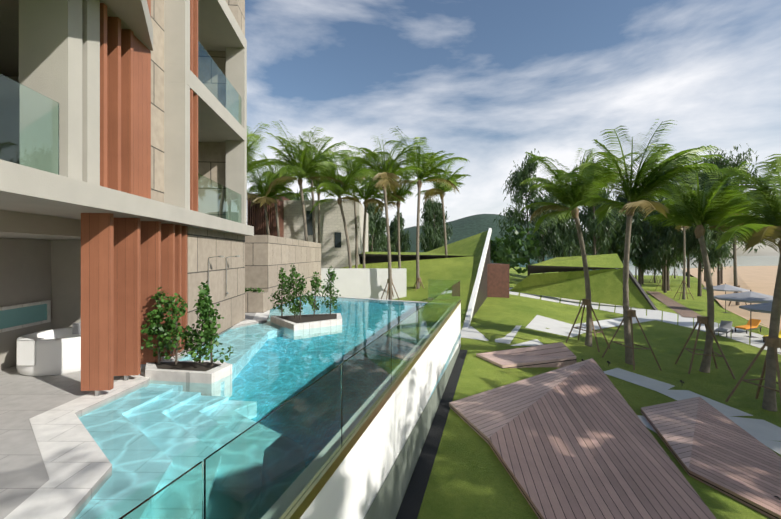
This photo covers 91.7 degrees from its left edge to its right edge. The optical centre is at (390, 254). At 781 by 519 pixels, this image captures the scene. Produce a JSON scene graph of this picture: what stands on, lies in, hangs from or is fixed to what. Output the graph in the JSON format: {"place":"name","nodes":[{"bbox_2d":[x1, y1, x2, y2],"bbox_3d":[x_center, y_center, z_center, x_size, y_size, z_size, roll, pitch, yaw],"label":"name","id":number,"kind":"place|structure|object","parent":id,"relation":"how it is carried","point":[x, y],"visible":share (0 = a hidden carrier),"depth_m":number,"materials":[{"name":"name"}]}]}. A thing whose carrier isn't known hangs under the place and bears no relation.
{"place":"outdoors","nodes":[
{"label":"outdoors","id":0,"kind":"place"},
{"bbox_2d":[0,76,80,369],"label":"building back walls","id":1,"kind":"structure","parent":0,"point":[32,270],"depth_m":8.19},
{"bbox_2d":[0,300,50,332],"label":"window frame","id":2,"kind":"object","parent":1,"relation":"attached to","point":[48,302],"visible":0.93,"depth_m":7.86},
{"bbox_2d":[0,304,46,328],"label":"window glass","id":3,"kind":"object","parent":2,"relation":"in","point":[20,316],"visible":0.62,"depth_m":7.73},
{"bbox_2d":[72,322,80,333],"bbox_3d":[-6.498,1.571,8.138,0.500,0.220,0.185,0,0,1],"label":"armchair","id":4,"kind":"object","parent":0,"point":[76,328],"visible":0.36,"depth_m":8.05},
{"bbox_2d":[0,41,241,222],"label":"glass balcony railing","id":5,"kind":"object","parent":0,"point":[29,127],"visible":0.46,"depth_m":4.88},
{"bbox_2d":[0,313,269,518],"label":"deck tiles","id":6,"kind":"object","parent":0,"point":[24,399],"visible":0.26,"depth_m":5.09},
{"bbox_2d":[16,327,80,375],"bbox_3d":[-6.503,1.891,7.638,1.480,0.660,1.480,0,0,1],"label":"sofa","id":7,"kind":"object","parent":6,"relation":"on","point":[58,351],"visible":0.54,"depth_m":7.03,"materials":[{"name":"fabric"}]},
{"bbox_2d":[17,338,43,364],"bbox_3d":[-6.609,1.771,6.967,0.320,0.460,0.185,0,0,1],"label":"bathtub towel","id":8,"kind":"object","parent":7,"relation":"on","point":[26,351],"visible":0.96,"depth_m":6.87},
{"bbox_2d":[0,0,253,239],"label":"building slabs","id":9,"kind":"structure","parent":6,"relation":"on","point":[36,204],"depth_m":6.52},
{"bbox_2d":[19,0,246,224],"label":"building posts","id":10,"kind":"object","parent":9,"relation":"on","point":[59,51],"visible":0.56,"depth_m":5.49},
{"bbox_2d":[4,310,269,518],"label":"pool coping","id":11,"kind":"object","parent":6,"relation":"on","point":[78,464],"visible":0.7,"depth_m":4.19,"materials":[{"name":"white stone"}]},
{"bbox_2d":[245,235,320,312],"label":"stone wall","id":12,"kind":"structure","parent":6,"relation":"on","point":[267,257],"depth_m":15.67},
{"bbox_2d":[81,0,197,390],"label":"wood screen panels","id":13,"kind":"object","parent":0,"point":[129,266],"visible":0.52,"depth_m":6.66,"materials":[{"name":"wood"}]},
{"bbox_2d":[151,0,244,350],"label":"stone building walls","id":14,"kind":"structure","parent":0,"point":[203,245],"depth_m":10.26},
{"bbox_2d":[208,255,239,298],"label":"shower fixtures","id":15,"kind":"object","parent":14,"relation":"attached to","point":[226,270],"visible":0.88,"depth_m":11.12,"materials":[{"name":"silver metal"}]},
{"bbox_2d":[247,192,278,205],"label":"palm fronds","id":16,"kind":"object","parent":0,"point":[264,199],"visible":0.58,"depth_m":29.16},
{"bbox_2d":[247,194,288,236],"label":"building louvres","id":17,"kind":"object","parent":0,"point":[256,218],"visible":0.17,"depth_m":38.16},
{"bbox_2d":[247,153,296,236],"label":"palm","id":18,"kind":"object","parent":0,"point":[287,188],"depth_m":35.67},
{"bbox_2d":[266,176,346,195],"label":"palm fronds","id":19,"kind":"object","parent":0,"point":[280,179],"visible":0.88,"depth_m":28.21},
{"bbox_2d":[295,157,338,242],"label":"palm","id":20,"kind":"object","parent":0,"point":[314,185],"depth_m":38.16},
{"bbox_2d":[363,198,384,210],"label":"palm fronds","id":21,"kind":"object","parent":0,"point":[375,201],"visible":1,"depth_m":31.05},
{"bbox_2d":[373,194,404,215],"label":"palm fronds","id":22,"kind":"object","parent":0,"point":[389,198],"visible":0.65,"depth_m":34.22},
{"bbox_2d":[382,213,411,251],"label":"casuarina","id":23,"kind":"object","parent":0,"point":[406,246],"depth_m":97.99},
{"bbox_2d":[419,220,434,251],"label":"casuarina","id":24,"kind":"object","parent":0,"point":[424,245],"depth_m":114.37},
{"bbox_2d":[396,349,467,518],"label":"drain gravel","id":25,"kind":"structure","parent":0,"point":[411,503],"depth_m":8.04,"materials":[{"name":"gravel"}]},
{"bbox_2d":[427,331,460,402],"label":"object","id":26,"kind":"structure","parent":0,"point":[445,364],"depth_m":12.29,"materials":[{"name":"tile"}]},
{"bbox_2d":[145,360,231,383],"bbox_3d":[-3.918,2.786,7.113,1.780,1.390,0.840,0,0,1],"label":"planter","id":27,"kind":"object","parent":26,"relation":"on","point":[210,376],"visible":0.29,"depth_m":6.83,"materials":[{"name":"white stone"}]},
{"bbox_2d":[155,362,221,370],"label":"planter soil","id":28,"kind":"structure","parent":27,"relation":"in","point":[197,366],"depth_m":7.10,"materials":[{"name":"soil"}]},
{"bbox_2d":[140,287,182,362],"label":"planter tree","id":29,"kind":"object","parent":28,"relation":"on","point":[158,311],"depth_m":7.15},
{"bbox_2d":[155,293,198,364],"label":"planter tree","id":30,"kind":"object","parent":28,"relation":"on","point":[175,309],"depth_m":7.09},
{"bbox_2d":[182,280,222,362],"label":"planter tree","id":31,"kind":"object","parent":28,"relation":"on","point":[203,292],"depth_m":7.15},
{"bbox_2d":[186,297,236,365],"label":"planter tree","id":32,"kind":"object","parent":28,"relation":"on","point":[211,329],"depth_m":7.00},
{"bbox_2d":[271,313,341,329],"bbox_3d":[-2.673,2.786,12.447,2.410,1.390,1.850,0,0,-18],"label":"planter","id":33,"kind":"object","parent":26,"relation":"on","point":[301,326],"visible":0.29,"depth_m":11.99,"materials":[{"name":"white stone"}]},
{"bbox_2d":[276,314,336,322],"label":"planter soil","id":34,"kind":"structure","parent":33,"relation":"on","point":[311,318],"depth_m":12.67,"materials":[{"name":"soil"}]},
{"bbox_2d":[268,267,289,315],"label":"planter tree","id":35,"kind":"object","parent":34,"relation":"on","point":[283,276],"depth_m":12.77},
{"bbox_2d":[281,263,302,317],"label":"planter tree","id":36,"kind":"object","parent":34,"relation":"on","point":[293,271],"depth_m":12.24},
{"bbox_2d":[287,274,311,319],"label":"planter tree","id":37,"kind":"object","parent":34,"relation":"on","point":[294,306],"depth_m":12.01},
{"bbox_2d":[304,272,324,316],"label":"planter tree","id":38,"kind":"object","parent":34,"relation":"on","point":[316,284],"depth_m":12.66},
{"bbox_2d":[320,266,340,314],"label":"planter tree","id":39,"kind":"object","parent":34,"relation":"on","point":[332,280],"depth_m":12.87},
{"bbox_2d":[368,214,619,256],"bbox_3d":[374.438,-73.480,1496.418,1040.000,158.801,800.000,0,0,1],"label":"mountain","id":40,"kind":"structure","parent":0,"point":[466,227],"depth_m":1245.21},
{"bbox_2d":[245,0,780,255],"label":"sky","id":41,"kind":"structure","parent":0,"point":[486,83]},
{"bbox_2d":[509,267,557,274],"bbox_3d":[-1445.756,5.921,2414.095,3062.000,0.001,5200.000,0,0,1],"label":"ground","id":42,"kind":"structure","parent":0,"point":[511,270],"depth_m":132.52,"materials":[{"name":"green plant"}]},
{"bbox_2d":[544,205,576,257],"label":"casuarina","id":43,"kind":"object","parent":42,"relation":"on","point":[561,224],"depth_m":79.69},
{"bbox_2d":[548,182,583,271],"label":"casuarina","id":44,"kind":"object","parent":42,"relation":"on","point":[571,224],"depth_m":79.91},
{"bbox_2d":[553,152,625,269],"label":"casuarina","id":45,"kind":"object","parent":42,"relation":"on","point":[596,230],"depth_m":55.20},
{"bbox_2d":[592,189,641,268],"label":"casuarina","id":46,"kind":"object","parent":42,"relation":"on","point":[614,247],"depth_m":61.09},
{"bbox_2d":[614,201,667,286],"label":"casuarina","id":47,"kind":"object","parent":42,"relation":"on","point":[639,230],"depth_m":56.14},
{"bbox_2d":[623,186,659,283],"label":"casuarina","id":48,"kind":"object","parent":42,"relation":"on","point":[649,219],"depth_m":75.96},
{"bbox_2d":[645,181,690,290],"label":"casuarina","id":49,"kind":"object","parent":42,"relation":"on","point":[660,223],"depth_m":61.55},
{"bbox_2d":[647,198,692,292],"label":"casuarina","id":50,"kind":"object","parent":42,"relation":"on","point":[666,235],"depth_m":57.04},
{"bbox_2d":[668,162,733,287],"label":"casuarina","id":51,"kind":"object","parent":42,"relation":"on","point":[692,187],"depth_m":67.46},
{"bbox_2d":[670,185,733,295],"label":"casuarina","id":52,"kind":"object","parent":42,"relation":"on","point":[715,256],"depth_m":52.66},
{"bbox_2d":[686,144,749,284],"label":"casuarina","id":53,"kind":"object","parent":42,"relation":"on","point":[714,239],"depth_m":68.72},
{"bbox_2d":[700,143,769,285],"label":"casuarina","id":54,"kind":"object","parent":42,"relation":"on","point":[719,163],"depth_m":65.37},
{"bbox_2d":[395,272,780,518],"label":"lawn","id":55,"kind":"structure","parent":0,"point":[470,478],"depth_m":15.27,"materials":[{"name":"green plant"}]},
{"bbox_2d":[247,123,287,173],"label":"palm","id":56,"kind":"object","parent":55,"relation":"on","point":[250,147],"visible":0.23,"depth_m":27.05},
{"bbox_2d":[247,159,309,234],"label":"palm","id":57,"kind":"object","parent":55,"relation":"on","point":[260,188],"depth_m":30.83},
{"bbox_2d":[265,120,339,240],"bbox_3d":[-6.726,-2.490,29.022,6.018,14.049,6.657,0,0,1],"label":"palm","id":58,"kind":"object","parent":55,"relation":"on","point":[302,167],"depth_m":28.67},
{"bbox_2d":[279,131,352,242],"bbox_3d":[-6.671,-2.854,33.402,6.900,14.782,6.303,0,0,1],"label":"palm","id":59,"kind":"object","parent":55,"relation":"on","point":[323,145],"depth_m":32.68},
{"bbox_2d":[284,200,367,267],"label":"building","id":60,"kind":"structure","parent":55,"relation":"on","point":[331,221],"depth_m":40.04,"materials":[{"name":"stone"}]},
{"bbox_2d":[306,211,340,247],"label":"building windows","id":61,"kind":"structure","parent":60,"relation":"in","point":[309,220],"depth_m":40.01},
{"bbox_2d":[305,268,405,299],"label":"white garden wall","id":62,"kind":"structure","parent":55,"relation":"on","point":[370,283],"depth_m":28.50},
{"bbox_2d":[300,303,460,518],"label":"pool wall","id":63,"kind":"structure","parent":55,"relation":"on","point":[350,489],"depth_m":5.47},
{"bbox_2d":[70,296,426,518],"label":"pool water","id":64,"kind":"structure","parent":63,"relation":"in","point":[151,437],"depth_m":5.92,"materials":[{"name":"liquid"}]},
{"bbox_2d":[119,279,459,518],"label":"glass balustrade","id":65,"kind":"object","parent":63,"relation":"on","point":[274,463],"visible":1,"depth_m":3.13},
{"bbox_2d":[285,298,460,518],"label":"glass base channel","id":66,"kind":"object","parent":63,"relation":"on","point":[300,507],"visible":0.7,"depth_m":4.19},
{"bbox_2d":[364,345,459,518],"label":"retaining wall","id":67,"kind":"structure","parent":63,"relation":"attached to","point":[387,501],"depth_m":6.75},
{"bbox_2d":[342,254,481,329],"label":"grass slope","id":68,"kind":"structure","parent":55,"relation":"on","point":[464,270],"depth_m":32.10,"materials":[{"name":"green plant"}]},
{"bbox_2d":[299,150,364,267],"bbox_3d":[-4.402,-1.799,30.231,5.834,12.671,6.406,0,0,1],"label":"palm","id":69,"kind":"object","parent":68,"relation":"on","point":[334,187],"depth_m":29.98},
{"bbox_2d":[334,149,381,267],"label":"palm","id":70,"kind":"object","parent":68,"relation":"on","point":[347,164],"depth_m":37.49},
{"bbox_2d":[325,168,400,267],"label":"palm","id":71,"kind":"object","parent":68,"relation":"on","point":[368,189],"depth_m":32.85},
{"bbox_2d":[343,134,424,299],"bbox_3d":[-0.496,-2.016,28.485,5.893,13.095,5.591,0,0,-17],"label":"palm","id":72,"kind":"object","parent":68,"relation":"on","point":[390,165],"depth_m":27.74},
{"bbox_2d":[372,172,400,195],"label":"dry palm fronds","id":73,"kind":"object","parent":72,"relation":"attached to","point":[387,177],"visible":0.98,"depth_m":26.01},
{"bbox_2d":[375,165,440,267],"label":"palm","id":74,"kind":"object","parent":68,"relation":"on","point":[404,191],"depth_m":33.97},
{"bbox_2d":[360,256,465,263],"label":"wall","id":75,"kind":"structure","parent":68,"relation":"attached to","point":[374,259],"depth_m":39.86,"materials":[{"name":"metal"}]},
{"bbox_2d":[361,231,487,255],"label":"green roof","id":76,"kind":"object","parent":68,"relation":"on","point":[472,245],"visible":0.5,"depth_m":40.91,"materials":[{"name":"green plant"}]},
{"bbox_2d":[359,254,455,255],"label":"green roof band fascia","id":77,"kind":"structure","parent":76,"relation":"attached to","point":[401,255],"depth_m":38.49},
{"bbox_2d":[415,160,469,257],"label":"palm","id":78,"kind":"object","parent":76,"relation":"on","point":[447,177],"depth_m":36.82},
{"bbox_2d":[423,188,444,201],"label":"dry palm fronds","id":79,"kind":"object","parent":78,"relation":"attached to","point":[431,192],"visible":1,"depth_m":34.97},
{"bbox_2d":[386,126,469,288],"bbox_3d":[2.483,-2.458,30.053,7.443,13.970,5.790,0,0,1],"label":"palm","id":80,"kind":"object","parent":68,"relation":"on","point":[430,166],"depth_m":29.74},
{"bbox_2d":[387,178,459,195],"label":"palm fronds","id":81,"kind":"object","parent":80,"relation":"attached to","point":[430,180],"visible":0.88,"depth_m":29.72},
{"bbox_2d":[463,228,491,327],"bbox_3d":[7.558,0.921,31.560,0.280,7.797,21.882,0,0,19],"label":"green white roof edge","id":82,"kind":"object","parent":55,"relation":"on","point":[468,317],"visible":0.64,"depth_m":27.53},
{"bbox_2d":[472,241,489,317],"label":"wall","id":83,"kind":"structure","parent":55,"relation":"on","point":[481,297],"depth_m":33.75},
{"bbox_2d":[461,325,521,343],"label":"path slab","id":84,"kind":"structure","parent":55,"relation":"on","point":[470,332],"depth_m":19.98,"materials":[{"name":"concrete"}]},
{"bbox_2d":[487,263,508,297],"bbox_3d":[10.707,2.721,39.953,2.400,3.600,4.000,0,0,1],"label":"rusty entrance box","id":85,"kind":"object","parent":55,"relation":"on","point":[497,279],"visible":0.5,"depth_m":37.95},
{"bbox_2d":[449,358,591,442],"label":"timber deck","id":86,"kind":"structure","parent":55,"relation":"on","point":[485,415],"depth_m":10.60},
{"bbox_2d":[476,342,575,368],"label":"timber deck","id":87,"kind":"structure","parent":55,"relation":"on","point":[559,354],"depth_m":15.26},
{"bbox_2d":[510,339,542,345],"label":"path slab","id":88,"kind":"structure","parent":55,"relation":"on","point":[535,342],"depth_m":18.55,"materials":[{"name":"concrete"}]},
{"bbox_2d":[493,148,559,275],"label":"casuarina","id":89,"kind":"object","parent":55,"relation":"on","point":[516,179],"depth_m":71.72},
{"bbox_2d":[527,195,567,263],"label":"casuarina","id":90,"kind":"object","parent":55,"relation":"on","point":[546,244],"depth_m":72.05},
{"bbox_2d":[525,315,585,336],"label":"path slab","id":91,"kind":"structure","parent":55,"relation":"on","point":[539,323],"depth_m":24.03,"materials":[{"name":"concrete"}]},
{"bbox_2d":[490,220,636,278],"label":"broadleaf treeline","id":92,"kind":"object","parent":55,"relation":"on","point":[501,252],"depth_m":61.37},
{"bbox_2d":[367,200,386,251],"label":"casuarina","id":93,"kind":"object","parent":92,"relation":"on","point":[375,221],"depth_m":87.31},
{"bbox_2d":[419,197,452,250],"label":"casuarina","id":94,"kind":"object","parent":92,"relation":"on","point":[435,236],"depth_m":96.39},
{"bbox_2d":[520,148,637,346],"bbox_3d":[10.066,-0.238,19.720,6.208,10.614,6.200,0,0,1],"label":"palm","id":95,"kind":"object","parent":55,"relation":"on","point":[582,186],"depth_m":19.76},
{"bbox_2d":[530,205,569,223],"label":"dry palm fronds","id":96,"kind":"object","parent":95,"relation":"attached to","point":[534,214],"visible":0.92,"depth_m":20.13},
{"bbox_2d":[509,269,652,309],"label":"grass mound","id":97,"kind":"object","parent":55,"relation":"on","point":[606,286],"depth_m":40.89,"materials":[{"name":"green plant"}]},
{"bbox_2d":[528,265,608,273],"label":"wall","id":98,"kind":"structure","parent":97,"relation":"attached to","point":[537,270],"depth_m":43.68,"materials":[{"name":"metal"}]},
{"bbox_2d":[531,265,622,268],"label":"green roof band fascia","id":99,"kind":"structure","parent":97,"relation":"on","point":[534,266],"depth_m":42.53,"materials":[{"name":"metal"}]},
{"bbox_2d":[533,254,622,267],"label":"green roof","id":100,"kind":"object","parent":97,"relation":"on","point":[608,260],"visible":0.8,"depth_m":42.92,"materials":[{"name":"green plant"}]},
{"bbox_2d":[629,270,657,309],"bbox_3d":[24.837,3.375,37.794,0.300,4.344,4.186,0,0,-9],"label":"green roof edge","id":101,"kind":"object","parent":97,"relation":"attached to","point":[640,289],"visible":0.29,"depth_m":37.51,"materials":[{"name":"concrete"}]},
{"bbox_2d":[566,299,610,351],"bbox_3d":[10.340,3.638,19.853,1.701,2.674,1.701,0,0,-43],"label":"palm brace","id":102,"kind":"object","parent":55,"relation":"on","point":[586,302],"visible":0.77,"depth_m":19.81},
{"bbox_2d":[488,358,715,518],"bbox_3d":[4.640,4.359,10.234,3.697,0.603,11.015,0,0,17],"label":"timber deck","id":103,"kind":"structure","parent":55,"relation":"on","point":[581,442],"depth_m":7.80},
{"bbox_2d":[602,309,661,370],"bbox_3d":[10.876,3.806,17.168,1.701,2.652,1.701,0,0,-19],"label":"palm brace","id":104,"kind":"object","parent":55,"relation":"on","point":[631,313],"visible":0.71,"depth_m":16.96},
{"bbox_2d":[564,119,725,364],"bbox_3d":[11.274,-0.116,17.029,5.372,10.728,6.013,0,0,1],"label":"palm","id":105,"kind":"object","parent":55,"relation":"on","point":[665,171],"depth_m":16.73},
{"bbox_2d":[619,200,668,218],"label":"dry palm fronds","id":106,"kind":"object","parent":105,"relation":"attached to","point":[657,206],"visible":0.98,"depth_m":15.16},
{"bbox_2d":[641,397,698,474],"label":"timber deck","id":107,"kind":"structure","parent":55,"relation":"on","point":[672,424],"depth_m":10.16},
{"bbox_2d":[647,291,701,317],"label":"timber boardwalk","id":108,"kind":"structure","parent":55,"relation":"on","point":[679,309],"depth_m":39.86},
{"bbox_2d":[658,203,692,299],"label":"beach palm","id":109,"kind":"object","parent":55,"relation":"on","point":[684,271],"depth_m":49.47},
{"bbox_2d":[675,316,735,378],"bbox_3d":[14.003,4.023,16.981,1.701,2.519,1.701,0,0,20],"label":"palm brace","id":110,"kind":"object","parent":55,"relation":"on","point":[702,320],"visible":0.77,"depth_m":16.85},
{"bbox_2d":[641,159,778,372],"bbox_3d":[14.343,0.764,17.825,5.482,9.557,4.806,0,0,1],"label":"palm","id":111,"kind":"object","parent":55,"relation":"on","point":[713,209],"depth_m":17.02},
{"bbox_2d":[694,222,705,237],"bbox_3d":[14.158,-1.138,17.361,0.400,0.750,0.400,0,0,1],"label":"palm crown shaft","id":112,"kind":"object","parent":111,"relation":"attached to","point":[699,230],"visible":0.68,"depth_m":17.25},
{"bbox_2d":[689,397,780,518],"bbox_3d":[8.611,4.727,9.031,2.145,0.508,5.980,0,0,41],"label":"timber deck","id":113,"kind":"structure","parent":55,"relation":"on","point":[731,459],"depth_m":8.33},
{"bbox_2d":[710,154,780,411],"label":"palm","id":114,"kind":"object","parent":55,"relation":"on","point":[764,200],"depth_m":12.71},
{"bbox_2d":[736,226,780,253],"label":"dry palm fronds","id":115,"kind":"object","parent":114,"relation":"attached to","point":[756,237],"visible":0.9,"depth_m":11.13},
{"bbox_2d":[725,336,780,401],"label":"palm brace","id":116,"kind":"object","parent":55,"relation":"on","point":[773,342],"visible":0.94,"depth_m":12.81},
{"bbox_2d":[490,256,778,276],"bbox_3d":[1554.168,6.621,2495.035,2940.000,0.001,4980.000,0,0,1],"label":"sea water","id":117,"kind":"structure","parent":0,"point":[757,260],"depth_m":296.79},
{"bbox_2d":[509,288,780,354],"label":"path","id":118,"kind":"structure","parent":0,"point":[740,335],"depth_m":31.62,"materials":[{"name":"concrete"}]},
{"bbox_2d":[558,315,658,329],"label":"path slab","id":119,"kind":"structure","parent":118,"relation":"on","point":[608,323],"depth_m":28.59,"materials":[{"name":"concrete"}]},
{"bbox_2d":[714,320,732,331],"bbox_3d":[21.821,4.662,24.849,1.980,0.483,0.580,0,0,-39],"label":"lounge chair","id":120,"kind":"object","parent":118,"relation":"on","point":[725,326],"visible":1,"depth_m":25.13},
{"bbox_2d":[637,415,655,431],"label":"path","id":121,"kind":"structure","parent":0,"point":[646,423],"depth_m":10.51,"materials":[{"name":"concrete"}]},
{"bbox_2d":[603,368,780,454],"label":"path","id":122,"kind":"structure","parent":0,"point":[765,433],"depth_m":12.45,"materials":[{"name":"concrete"}]},
{"bbox_2d":[700,190,745,304],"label":"beach palm","id":123,"kind":"object","parent":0,"point":[735,273],"depth_m":41.73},
{"bbox_2d":[703,284,749,291],"bbox_3d":[32.000,3.070,36.230,3.400,0.570,3.400,0,0,1],"label":"beach umbrella","id":124,"kind":"object","parent":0,"point":[726,287],"visible":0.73,"depth_m":35.34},
{"bbox_2d":[681,266,780,330],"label":"beach sand","id":125,"kind":"structure","parent":0,"point":[760,279],"depth_m":77.22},
{"bbox_2d":[714,291,772,302],"bbox_3d":[22.931,2.586,24.140,3.800,0.570,3.800,0,0,1],"label":"beach umbrella","id":126,"kind":"object","parent":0,"point":[751,297],"visible":0.74,"depth_m":23.49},
{"bbox_2d":[735,319,760,328],"bbox_3d":[24.272,4.662,25.745,1.980,0.483,0.580,0,0,-24],"label":"lounge chair","id":127,"kind":"object","parent":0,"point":[755,323],"visible":1,"depth_m":25.85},
{"bbox_2d":[739,302,771,313],"bbox_3d":[20.799,2.686,19.980,3.600,0.570,3.600,0,0,1],"label":"beach umbrella","id":128,"kind":"object","parent":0,"point":[763,307],"visible":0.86,"depth_m":19.99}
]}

